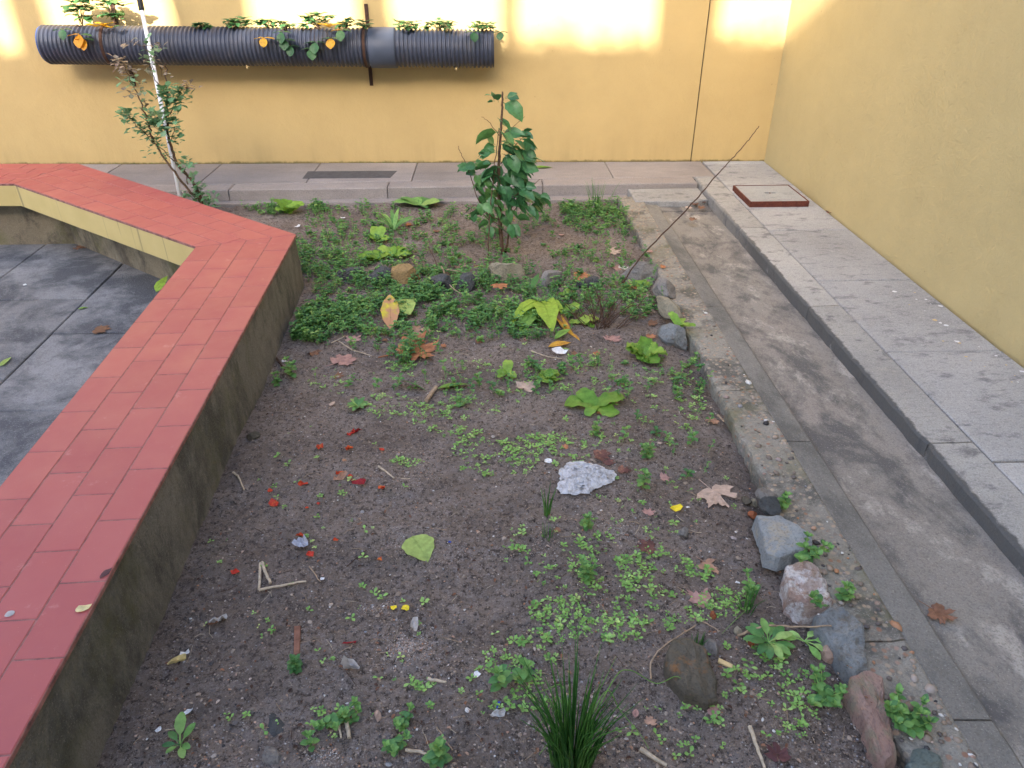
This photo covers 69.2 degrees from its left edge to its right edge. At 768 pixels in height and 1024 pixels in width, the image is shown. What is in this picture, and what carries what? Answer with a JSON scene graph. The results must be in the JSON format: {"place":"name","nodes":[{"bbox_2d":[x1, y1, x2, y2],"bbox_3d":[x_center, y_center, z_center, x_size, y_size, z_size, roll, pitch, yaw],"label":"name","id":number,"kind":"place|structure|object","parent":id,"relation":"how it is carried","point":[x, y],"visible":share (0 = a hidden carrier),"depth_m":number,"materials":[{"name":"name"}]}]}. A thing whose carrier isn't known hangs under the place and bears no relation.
{"place":"outdoors","nodes":[
{"label":"outdoors","id":0,"kind":"place"},
{"bbox_2d":[0,244,166,485],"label":"court floor","id":1,"kind":"structure","parent":0,"point":[45,374],"depth_m":3.93,"materials":[{"name":"grey concrete"}]},
{"bbox_2d":[81,161,713,184],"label":"back pavement","id":2,"kind":"structure","parent":0,"point":[156,174],"depth_m":5.63,"materials":[{"name":"grey concrete"}]},
{"bbox_2d":[302,171,396,178],"bbox_3d":[-1.207,-1.560,5.550,0.673,0.014,0.195,-1,31,-1],"label":"pavement patch","id":3,"kind":"object","parent":2,"relation":"on","point":[344,174],"visible":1,"depth_m":5.54,"materials":[{"name":"grey concrete"}]},
{"bbox_2d":[96,202,900,767],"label":"soil bed","id":4,"kind":"object","parent":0,"point":[154,672],"visible":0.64,"depth_m":2.24,"materials":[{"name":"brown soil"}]},
{"bbox_2d":[137,0,181,196],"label":"white pole","id":5,"kind":"object","parent":4,"relation":"on","point":[146,33],"visible":0.68,"depth_m":4.92,"materials":[{"name":"metal"}]},
{"bbox_2d":[107,33,220,207],"bbox_3d":[-2.216,-1.616,4.694,0.604,1.084,0.260,-1,31,-1],"label":"leggy shrub","id":6,"kind":"object","parent":4,"relation":"on","point":[196,194],"visible":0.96,"depth_m":4.65,"materials":[{"name":"green plant"}]},
{"bbox_2d":[162,712,195,757],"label":"weed","id":7,"kind":"object","parent":4,"relation":"on","point":[180,723],"visible":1,"depth_m":1.71,"materials":[{"name":"green plant"}]},
{"bbox_2d":[262,746,281,764],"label":"stone","id":8,"kind":"object","parent":4,"relation":"on","point":[271,755],"visible":1,"depth_m":1.68,"materials":[{"name":"grey stone"}]},
{"bbox_2d":[267,713,284,736],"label":"stone","id":9,"kind":"object","parent":4,"relation":"on","point":[274,729],"visible":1,"depth_m":1.75,"materials":[{"name":"stone"}]},
{"bbox_2d":[273,199,304,213],"bbox_3d":[-1.515,-1.202,5.014,0.202,0.092,0.191,8,32,13],"label":"lettuce","id":10,"kind":"object","parent":4,"relation":"on","point":[288,206],"visible":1,"depth_m":5.02,"materials":[{"name":"green plant"}]},
{"bbox_2d":[287,654,302,673],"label":"weed","id":11,"kind":"object","parent":4,"relation":"on","point":[294,663],"visible":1,"depth_m":1.87,"materials":[{"name":"green plant"}]},
{"bbox_2d":[294,625,300,654],"bbox_3d":[-0.568,0.681,1.966,0.018,0.011,0.100,-7,32,-12],"label":"wood chip","id":12,"kind":"object","parent":4,"relation":"on","point":[297,633],"visible":0.82,"depth_m":1.96,"materials":[{"name":"brown wood"}]},
{"bbox_2d":[300,730,319,751],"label":"weed","id":13,"kind":"object","parent":4,"relation":"on","point":[310,740],"visible":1,"depth_m":1.69,"materials":[{"name":"green plant"}]},
{"bbox_2d":[312,696,357,730],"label":"weed","id":14,"kind":"object","parent":4,"relation":"on","point":[333,720],"visible":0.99,"depth_m":1.74,"materials":[{"name":"green plant"}]},
{"bbox_2d":[327,354,355,365],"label":"fallen leaf","id":15,"kind":"object","parent":4,"relation":"on","point":[342,360],"visible":1,"depth_m":3.29,"materials":[{"name":"pink plant"}]},
{"bbox_2d":[336,701,361,724],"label":"weed","id":16,"kind":"object","parent":4,"relation":"on","point":[357,706],"visible":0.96,"depth_m":1.76,"materials":[{"name":"green plant"}]},
{"bbox_2d":[347,397,368,410],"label":"weed","id":17,"kind":"object","parent":4,"relation":"on","point":[355,403],"visible":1,"depth_m":2.96,"materials":[{"name":"green plant"}]},
{"bbox_2d":[358,250,393,260],"bbox_3d":[-0.795,-0.747,4.306,0.212,0.041,0.128,-12,33,-19],"label":"lettuce","id":18,"kind":"object","parent":4,"relation":"on","point":[375,255],"visible":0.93,"depth_m":4.30,"materials":[{"name":"green plant"}]},
{"bbox_2d":[368,226,389,241],"bbox_3d":[-0.830,-0.920,4.568,0.121,0.079,0.166,-12,33,-19],"label":"lettuce","id":19,"kind":"object","parent":4,"relation":"on","point":[380,230],"visible":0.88,"depth_m":4.57,"materials":[{"name":"green plant"}]},
{"bbox_2d":[380,295,398,328],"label":"fallen leaf","id":20,"kind":"object","parent":4,"relation":"on","point":[389,310],"visible":0.91,"depth_m":3.62,"materials":[{"name":"yellow plant"}]},
{"bbox_2d":[377,245,411,256],"bbox_3d":[-0.679,-0.788,4.354,0.188,0.052,0.146,10,32,16],"label":"lettuce","id":21,"kind":"object","parent":4,"relation":"on","point":[394,249],"visible":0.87,"depth_m":4.34,"materials":[{"name":"green plant"}]},
{"bbox_2d":[381,729,411,756],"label":"weed","id":22,"kind":"object","parent":4,"relation":"on","point":[395,745],"visible":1,"depth_m":1.69,"materials":[{"name":"green plant"}]},
{"bbox_2d":[378,208,415,228],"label":"weed","id":23,"kind":"object","parent":4,"relation":"on","point":[394,222],"visible":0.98,"depth_m":4.72,"materials":[{"name":"green plant"}]},
{"bbox_2d":[393,702,414,731],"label":"weed","id":24,"kind":"object","parent":4,"relation":"on","point":[399,722],"visible":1,"depth_m":1.76,"materials":[{"name":"green plant"}]},
{"bbox_2d":[391,263,419,283],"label":"stone","id":25,"kind":"object","parent":4,"relation":"on","point":[400,273],"visible":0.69,"depth_m":4.01,"materials":[{"name":"brown stone"}]},
{"bbox_2d":[398,299,415,314],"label":"fallen leaf","id":26,"kind":"object","parent":4,"relation":"on","point":[410,309],"visible":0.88,"depth_m":3.69,"materials":[{"name":"plant"}]},
{"bbox_2d":[378,330,439,360],"bbox_3d":[-0.463,-0.171,3.343,0.272,0.063,0.217,-1,31,-1],"label":"fallen leaf","id":27,"kind":"object","parent":4,"relation":"on","point":[429,347],"visible":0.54,"depth_m":3.36,"materials":[{"name":"orange plant"}]},
{"bbox_2d":[402,534,433,561],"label":"fallen leaf","id":28,"kind":"object","parent":4,"relation":"on","point":[420,547],"visible":1,"depth_m":2.26,"materials":[{"name":"green plant"}]},
{"bbox_2d":[393,197,442,207],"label":"weed","id":29,"kind":"object","parent":4,"relation":"on","point":[422,201],"visible":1,"depth_m":5.17,"materials":[{"name":"green plant"}]},
{"bbox_2d":[421,735,452,767],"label":"weed","id":30,"kind":"object","parent":4,"relation":"on","point":[435,755],"visible":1,"depth_m":1.65,"materials":[{"name":"green plant"}]},
{"bbox_2d":[424,273,453,288],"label":"stone","id":31,"kind":"object","parent":4,"relation":"on","point":[445,279],"visible":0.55,"depth_m":3.95,"materials":[{"name":"stone"}]},
{"bbox_2d":[455,272,477,291],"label":"stone","id":32,"kind":"object","parent":4,"relation":"on","point":[467,277],"visible":0.77,"depth_m":3.93,"materials":[{"name":"stone"}]},
{"bbox_2d":[240,195,714,483],"bbox_3d":[-0.527,-0.497,3.843,2.659,0.154,3.176,-1,31,-1],"label":"weed carpet","id":33,"kind":"object","parent":4,"relation":"on","point":[310,318],"visible":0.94,"depth_m":3.86,"materials":[{"name":"green plant"}]},
{"bbox_2d":[133,223,844,760],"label":"straw litter","id":34,"kind":"object","parent":4,"relation":"on","point":[457,595],"visible":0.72,"depth_m":1.98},
{"bbox_2d":[129,213,871,762],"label":"leaf litter","id":35,"kind":"object","parent":4,"relation":"on","point":[453,637],"visible":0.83,"depth_m":1.91,"materials":[{"name":"brown plant"}]},
{"bbox_2d":[488,664,512,691],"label":"weed","id":36,"kind":"object","parent":4,"relation":"on","point":[501,672],"visible":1,"depth_m":1.83,"materials":[{"name":"green plant"}]},
{"bbox_2d":[457,91,550,260],"bbox_3d":[-0.045,-1.159,4.197,0.530,0.948,0.209,-1,31,-1],"label":"young tree","id":37,"kind":"object","parent":4,"relation":"on","point":[519,164],"visible":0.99,"depth_m":4.17,"materials":[{"name":"green plant"}]},
{"bbox_2d":[488,262,524,284],"bbox_3d":[-0.029,-0.591,4.080,0.204,0.183,0.106,-1,31,-1],"label":"stone","id":38,"kind":"object","parent":4,"relation":"on","point":[502,270],"visible":0.6,"depth_m":4.03,"materials":[{"name":"grey stone"}]},
{"bbox_2d":[497,360,516,378],"bbox_3d":[-0.024,-0.065,3.178,0.086,0.026,0.126,-1,31,-1],"label":"lettuce","id":39,"kind":"object","parent":4,"relation":"on","point":[507,366],"visible":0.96,"depth_m":3.18,"materials":[{"name":"green plant"}]},
{"bbox_2d":[203,342,825,759],"bbox_3d":[-0.066,0.312,2.541,1.763,0.091,2.046,-1,31,-1],"label":"seedling patch","id":40,"kind":"object","parent":4,"relation":"on","point":[623,560],"visible":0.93,"depth_m":2.08,"materials":[{"name":"green plant"}]},
{"bbox_2d":[509,657,535,683],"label":"weed","id":41,"kind":"object","parent":4,"relation":"on","point":[524,673],"visible":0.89,"depth_m":1.84,"materials":[{"name":"green plant"}]},
{"bbox_2d":[512,298,579,339],"bbox_3d":[0.154,-0.321,3.574,0.314,0.092,0.368,-1,31,-1],"label":"wilted plant","id":42,"kind":"object","parent":4,"relation":"on","point":[549,311],"visible":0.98,"depth_m":3.57,"materials":[{"name":"green plant"}]},
{"bbox_2d":[534,368,559,382],"bbox_3d":[0.150,-0.032,3.122,0.112,0.041,0.110,-1,31,-1],"label":"lettuce","id":43,"kind":"object","parent":4,"relation":"on","point":[545,376],"visible":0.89,"depth_m":3.13,"materials":[{"name":"green plant"}]},
{"bbox_2d":[538,270,563,288],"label":"stone","id":44,"kind":"object","parent":4,"relation":"on","point":[547,275],"visible":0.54,"depth_m":3.97,"materials":[{"name":"grey stone"}]},
{"bbox_2d":[556,461,616,494],"bbox_3d":[0.254,0.316,2.537,0.217,0.029,0.190,-1,31,-1],"label":"stone","id":45,"kind":"object","parent":4,"relation":"on","point":[577,477],"visible":1,"depth_m":2.53,"materials":[{"name":"white stone"}]},
{"bbox_2d":[577,553,597,585],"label":"weed","id":46,"kind":"object","parent":4,"relation":"on","point":[586,568],"visible":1,"depth_m":2.12,"materials":[{"name":"green plant"}]},
{"bbox_2d":[564,387,624,416],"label":"chard plant","id":47,"kind":"object","parent":4,"relation":"on","point":[590,401],"visible":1,"depth_m":2.95,"materials":[{"name":"green plant"}]},
{"bbox_2d":[513,624,679,767],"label":"grass tuft","id":48,"kind":"object","parent":4,"relation":"on","point":[563,734],"visible":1,"depth_m":1.61,"materials":[{"name":"green plant"}]},
{"bbox_2d":[552,281,657,329],"bbox_3d":[0.440,-0.356,3.516,0.505,0.231,0.252,-1,31,-1],"label":"dead shrub","id":49,"kind":"object","parent":4,"relation":"on","point":[602,309],"visible":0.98,"depth_m":3.54,"materials":[{"name":"plant"}]},
{"bbox_2d":[621,261,657,279],"bbox_3d":[0.709,-0.617,4.135,0.210,0.142,0.125,-1,31,-1],"label":"stone","id":50,"kind":"object","parent":4,"relation":"on","point":[641,270],"visible":0.59,"depth_m":4.09,"materials":[{"name":"grey stone"}]},
{"bbox_2d":[635,539,655,553],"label":"fallen leaf","id":51,"kind":"object","parent":4,"relation":"on","point":[643,545],"visible":1,"depth_m":2.28,"materials":[{"name":"brown plant"}]},
{"bbox_2d":[625,336,667,362],"bbox_3d":[0.602,-0.150,3.287,0.180,0.076,0.170,21,37,31],"label":"lettuce","id":52,"kind":"object","parent":4,"relation":"on","point":[645,349],"visible":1,"depth_m":3.28,"materials":[{"name":"green plant"}]},
{"bbox_2d":[652,277,675,298],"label":"stone","id":53,"kind":"object","parent":4,"relation":"on","point":[668,289],"visible":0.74,"depth_m":3.73,"materials":[{"name":"grey stone"}]},
{"bbox_2d":[656,296,682,318],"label":"stone","id":54,"kind":"object","parent":4,"relation":"on","point":[666,305],"visible":0.81,"depth_m":3.56,"materials":[{"name":"grey stone"}]},
{"bbox_2d":[657,323,687,350],"bbox_3d":[0.743,-0.212,3.441,0.136,0.158,0.147,-1,31,-1],"label":"stone","id":55,"kind":"object","parent":4,"relation":"on","point":[671,334],"visible":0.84,"depth_m":3.39,"materials":[{"name":"grey stone"}]},
{"bbox_2d":[668,311,695,326],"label":"weed","id":56,"kind":"object","parent":55,"relation":"on","point":[675,319],"visible":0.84,"depth_m":3.44,"materials":[{"name":"green plant"}]},
{"bbox_2d":[622,126,758,282],"bbox_3d":[0.938,-0.949,3.984,0.791,0.779,0.032,-13,33,-21],"label":"bare twig","id":57,"kind":"object","parent":4,"relation":"on","point":[683,212],"visible":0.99,"depth_m":3.99,"materials":[{"name":"brown wood"}]},
{"bbox_2d":[663,637,717,710],"bbox_3d":[0.447,0.727,1.859,0.124,0.089,0.178,-1,31,-1],"label":"stone","id":58,"kind":"object","parent":4,"relation":"on","point":[687,661],"visible":0.98,"depth_m":1.83,"materials":[{"name":"stone"}]},
{"bbox_2d":[687,588,710,608],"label":"fallen leaf","id":59,"kind":"object","parent":4,"relation":"on","point":[695,598],"visible":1,"depth_m":2.10,"materials":[{"name":"pink plant"}]},
{"bbox_2d":[703,639,718,655],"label":"stone","id":60,"kind":"object","parent":4,"relation":"on","point":[710,646],"visible":0.83,"depth_m":1.94,"materials":[{"name":"grey stone"}]},
{"bbox_2d":[696,479,736,507],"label":"fallen leaf","id":61,"kind":"object","parent":4,"relation":"on","point":[712,496],"visible":1,"depth_m":2.50,"materials":[{"name":"beige plant"}]},
{"bbox_2d":[731,584,764,623],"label":"grass tuft","id":62,"kind":"object","parent":4,"relation":"on","point":[748,603],"visible":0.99,"depth_m":2.05,"materials":[{"name":"green plant"}]},
{"bbox_2d":[741,567,760,596],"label":"weed","id":63,"kind":"object","parent":4,"relation":"on","point":[751,585],"visible":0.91,"depth_m":2.11,"materials":[{"name":"green plant"}]},
{"bbox_2d":[743,618,795,658],"bbox_3d":[0.674,0.668,1.947,0.127,0.032,0.126,-1,31,-1],"label":"weed","id":64,"kind":"object","parent":4,"relation":"on","point":[779,648],"visible":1,"depth_m":1.94,"materials":[{"name":"green plant"}]},
{"bbox_2d":[759,496,781,515],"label":"stone","id":65,"kind":"object","parent":4,"relation":"on","point":[769,506],"visible":0.96,"depth_m":2.32,"materials":[{"name":"stone"}]},
{"bbox_2d":[764,742,790,767],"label":"fallen leaf","id":66,"kind":"object","parent":4,"relation":"on","point":[783,756],"visible":1,"depth_m":1.69,"materials":[{"name":"red plant"}]},
{"bbox_2d":[751,515,812,571],"bbox_3d":[0.817,0.470,2.237,0.160,0.074,0.185,-1,31,-1],"label":"stone","id":67,"kind":"object","parent":4,"relation":"on","point":[777,538],"visible":0.98,"depth_m":2.20,"materials":[{"name":"grey stone"}]},
{"bbox_2d":[617,197,981,767],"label":"planter edging","id":68,"kind":"object","parent":4,"relation":"on","point":[884,642],"visible":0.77,"depth_m":2.46,"materials":[{"name":"concrete"}]},
{"bbox_2d":[794,531,833,562],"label":"weed","id":69,"kind":"object","parent":68,"relation":"on","point":[815,552],"visible":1,"depth_m":2.15,"materials":[{"name":"green plant"}]},
{"bbox_2d":[683,290,978,767],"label":"edging pebbles","id":70,"kind":"object","parent":68,"relation":"on","point":[932,689],"visible":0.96,"depth_m":1.94,"materials":[{"name":"grey stone"}]},
{"bbox_2d":[834,581,855,600],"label":"weed","id":71,"kind":"object","parent":68,"relation":"on","point":[846,595],"visible":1,"depth_m":2.02,"materials":[{"name":"green plant"}]},
{"bbox_2d":[884,683,930,718],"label":"weed","id":72,"kind":"object","parent":68,"relation":"on","point":[917,711],"visible":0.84,"depth_m":1.69,"materials":[{"name":"green plant"}]},
{"bbox_2d":[884,694,938,738],"bbox_3d":[0.903,0.758,1.692,0.112,0.057,0.095,-1,31,-1],"label":"weed","id":73,"kind":"object","parent":68,"relation":"on","point":[904,720],"visible":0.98,"depth_m":1.68,"materials":[{"name":"green plant"}]},
{"bbox_2d":[776,631,822,659],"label":"weed","id":74,"kind":"object","parent":4,"relation":"on","point":[815,652],"visible":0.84,"depth_m":1.95,"materials":[{"name":"green plant"}]},
{"bbox_2d":[779,561,832,625],"bbox_3d":[0.820,0.575,2.079,0.127,0.092,0.179,3,31,6],"label":"stone","id":75,"kind":"object","parent":4,"relation":"on","point":[800,581],"visible":0.94,"depth_m":2.04,"materials":[{"name":"stone"}]},
{"bbox_2d":[809,590,828,607],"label":"weed","id":76,"kind":"object","parent":75,"relation":"on","point":[816,596],"visible":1,"depth_m":1.99,"materials":[{"name":"green plant"}]},
{"bbox_2d":[806,663,847,707],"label":"weed","id":77,"kind":"object","parent":4,"relation":"on","point":[823,690],"visible":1,"depth_m":1.81,"materials":[{"name":"green plant"}]},
{"bbox_2d":[809,607,866,684],"bbox_3d":[0.868,0.675,1.926,0.116,0.106,0.202,-9,32,-14],"label":"stone","id":78,"kind":"object","parent":4,"relation":"on","point":[843,637],"visible":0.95,"depth_m":1.90,"materials":[{"name":"grey stone"}]},
{"bbox_2d":[841,670,896,767],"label":"stone","id":79,"kind":"object","parent":4,"relation":"on","point":[871,722],"visible":0.96,"depth_m":1.73,"materials":[{"name":"stone"}]},
{"bbox_2d":[905,748,942,767],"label":"stone","id":80,"kind":"object","parent":4,"relation":"on","point":[922,758],"visible":0.98,"depth_m":1.62,"materials":[{"name":"grey stone"}]},
{"bbox_2d":[627,188,707,206],"bbox_3d":[1.097,-1.263,5.273,0.512,0.166,0.315,-1,31,-1],"label":"channel landing","id":81,"kind":"object","parent":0,"point":[679,197],"visible":0.59,"depth_m":5.19,"materials":[{"name":"concrete"}]},
{"bbox_2d":[659,205,711,211],"bbox_3d":[1.171,-1.161,5.140,0.380,0.128,0.150,-1,31,-1],"label":"channel sump","id":82,"kind":"object","parent":81,"relation":"in","point":[707,208],"visible":0.32,"depth_m":5.06,"materials":[{"name":"concrete"}]},
{"bbox_2d":[646,204,1023,767],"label":"channel ledge","id":83,"kind":"object","parent":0,"point":[988,743],"visible":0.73,"depth_m":2.16,"materials":[{"name":"concrete"}]},
{"bbox_2d":[702,161,1023,494],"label":"pavement","id":84,"kind":"structure","parent":0,"point":[970,395],"depth_m":3.38,"materials":[{"name":"grey concrete"}]},
{"bbox_2d":[733,185,808,206],"bbox_3d":[1.748,-1.276,5.037,0.396,0.041,0.387,-1,31,-1],"label":"inspection cover","id":85,"kind":"object","parent":84,"relation":"on","point":[769,195],"visible":1,"depth_m":4.98,"materials":[{"name":"concrete"}]},
{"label":"paving bed","id":86,"kind":"structure","parent":0,"visible":0},
{"bbox_2d":[145,177,697,201],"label":"back kerb","id":87,"kind":"structure","parent":86,"relation":"on","point":[362,190],"depth_m":5.31,"materials":[{"name":"grey concrete"}]},
{"bbox_2d":[662,211,1023,766],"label":"drain channel","id":88,"kind":"object","parent":86,"relation":"on","point":[936,543],"visible":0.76,"depth_m":2.48,"materials":[{"name":"concrete"}]},
{"bbox_2d":[920,601,957,623],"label":"fallen leaf","id":89,"kind":"object","parent":88,"relation":"on","point":[939,612],"visible":1,"depth_m":2.00,"materials":[{"name":"brown plant"}]},
{"bbox_2d":[694,176,1023,576],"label":"kerb","id":90,"kind":"structure","parent":86,"relation":"on","point":[986,493],"depth_m":2.89,"materials":[{"name":"concrete"}]},
{"label":"ground","id":91,"kind":"structure","parent":0,"visible":0},
{"bbox_2d":[0,164,303,767],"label":"bench wall","id":92,"kind":"structure","parent":91,"relation":"on","point":[119,468],"depth_m":2.28,"materials":[{"name":"tile"}]},
{"bbox_2d":[0,0,709,164],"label":"courtyard wall","id":93,"kind":"structure","parent":91,"relation":"on","point":[602,80],"depth_m":5.58,"materials":[{"name":"yellow paint"}]},
{"bbox_2d":[35,4,493,85],"bbox_3d":[-1.696,-2.460,5.225,3.136,0.728,0.323,-1,31,-1],"label":"pipe planter","id":94,"kind":"object","parent":93,"relation":"attached to","point":[369,48],"visible":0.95,"depth_m":5.15,"materials":[{"name":"black plastic"}]},
{"bbox_2d":[53,0,97,49],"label":"strawberry plant","id":95,"kind":"object","parent":94,"relation":"in","point":[79,41],"visible":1,"depth_m":5.04,"materials":[{"name":"green plant"}]},
{"bbox_2d":[86,0,132,27],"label":"strawberry plant","id":96,"kind":"object","parent":94,"relation":"on","point":[113,14],"visible":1,"depth_m":5.05,"materials":[{"name":"green plant"}]},
{"bbox_2d":[222,16,253,27],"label":"strawberry plant","id":97,"kind":"object","parent":94,"relation":"in","point":[236,23],"visible":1,"depth_m":5.12,"materials":[{"name":"green plant"}]},
{"bbox_2d":[251,18,279,46],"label":"strawberry plant","id":98,"kind":"object","parent":94,"relation":"on","point":[263,40],"visible":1,"depth_m":5.11,"materials":[{"name":"green plant"}]},
{"bbox_2d":[273,20,298,56],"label":"strawberry plant","id":99,"kind":"object","parent":94,"relation":"on","point":[284,45],"visible":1,"depth_m":5.08,"materials":[{"name":"green plant"}]},
{"bbox_2d":[296,11,351,59],"bbox_3d":[-1.294,-2.408,5.130,0.398,0.291,0.316,-1,31,-1],"label":"strawberry plant","id":100,"kind":"object","parent":94,"relation":"in","point":[314,48],"visible":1,"depth_m":5.10,"materials":[{"name":"green plant"}]},
{"bbox_2d":[392,18,421,30],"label":"strawberry plant","id":101,"kind":"object","parent":94,"relation":"in","point":[407,26],"visible":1,"depth_m":5.15,"materials":[{"name":"green plant"}]},
{"bbox_2d":[420,17,456,29],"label":"strawberry plant","id":102,"kind":"object","parent":94,"relation":"in","point":[441,23],"visible":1,"depth_m":5.16,"materials":[{"name":"green plant"}]},
{"bbox_2d":[465,21,507,41],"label":"strawberry plant","id":103,"kind":"object","parent":94,"relation":"in","point":[474,37],"visible":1,"depth_m":5.12,"materials":[{"name":"green plant"}]},
{"bbox_2d":[198,195,626,206],"bbox_3d":[-1.653,-1.222,5.248,4.983,0.122,0.115,-2,31,-3],"label":"back footing","id":104,"kind":"object","parent":91,"relation":"on","point":[448,200],"visible":0.14,"depth_m":5.26,"materials":[{"name":"grey concrete"}]},
{"bbox_2d":[764,0,1023,367],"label":"side wall","id":105,"kind":"structure","parent":91,"relation":"on","point":[896,136],"depth_m":3.75,"materials":[{"name":"yellow paint"}]},
{"bbox_2d":[691,0,791,161],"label":"wall panel","id":106,"kind":"structure","parent":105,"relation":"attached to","point":[744,47],"depth_m":5.58,"materials":[{"name":"yellow paint"}]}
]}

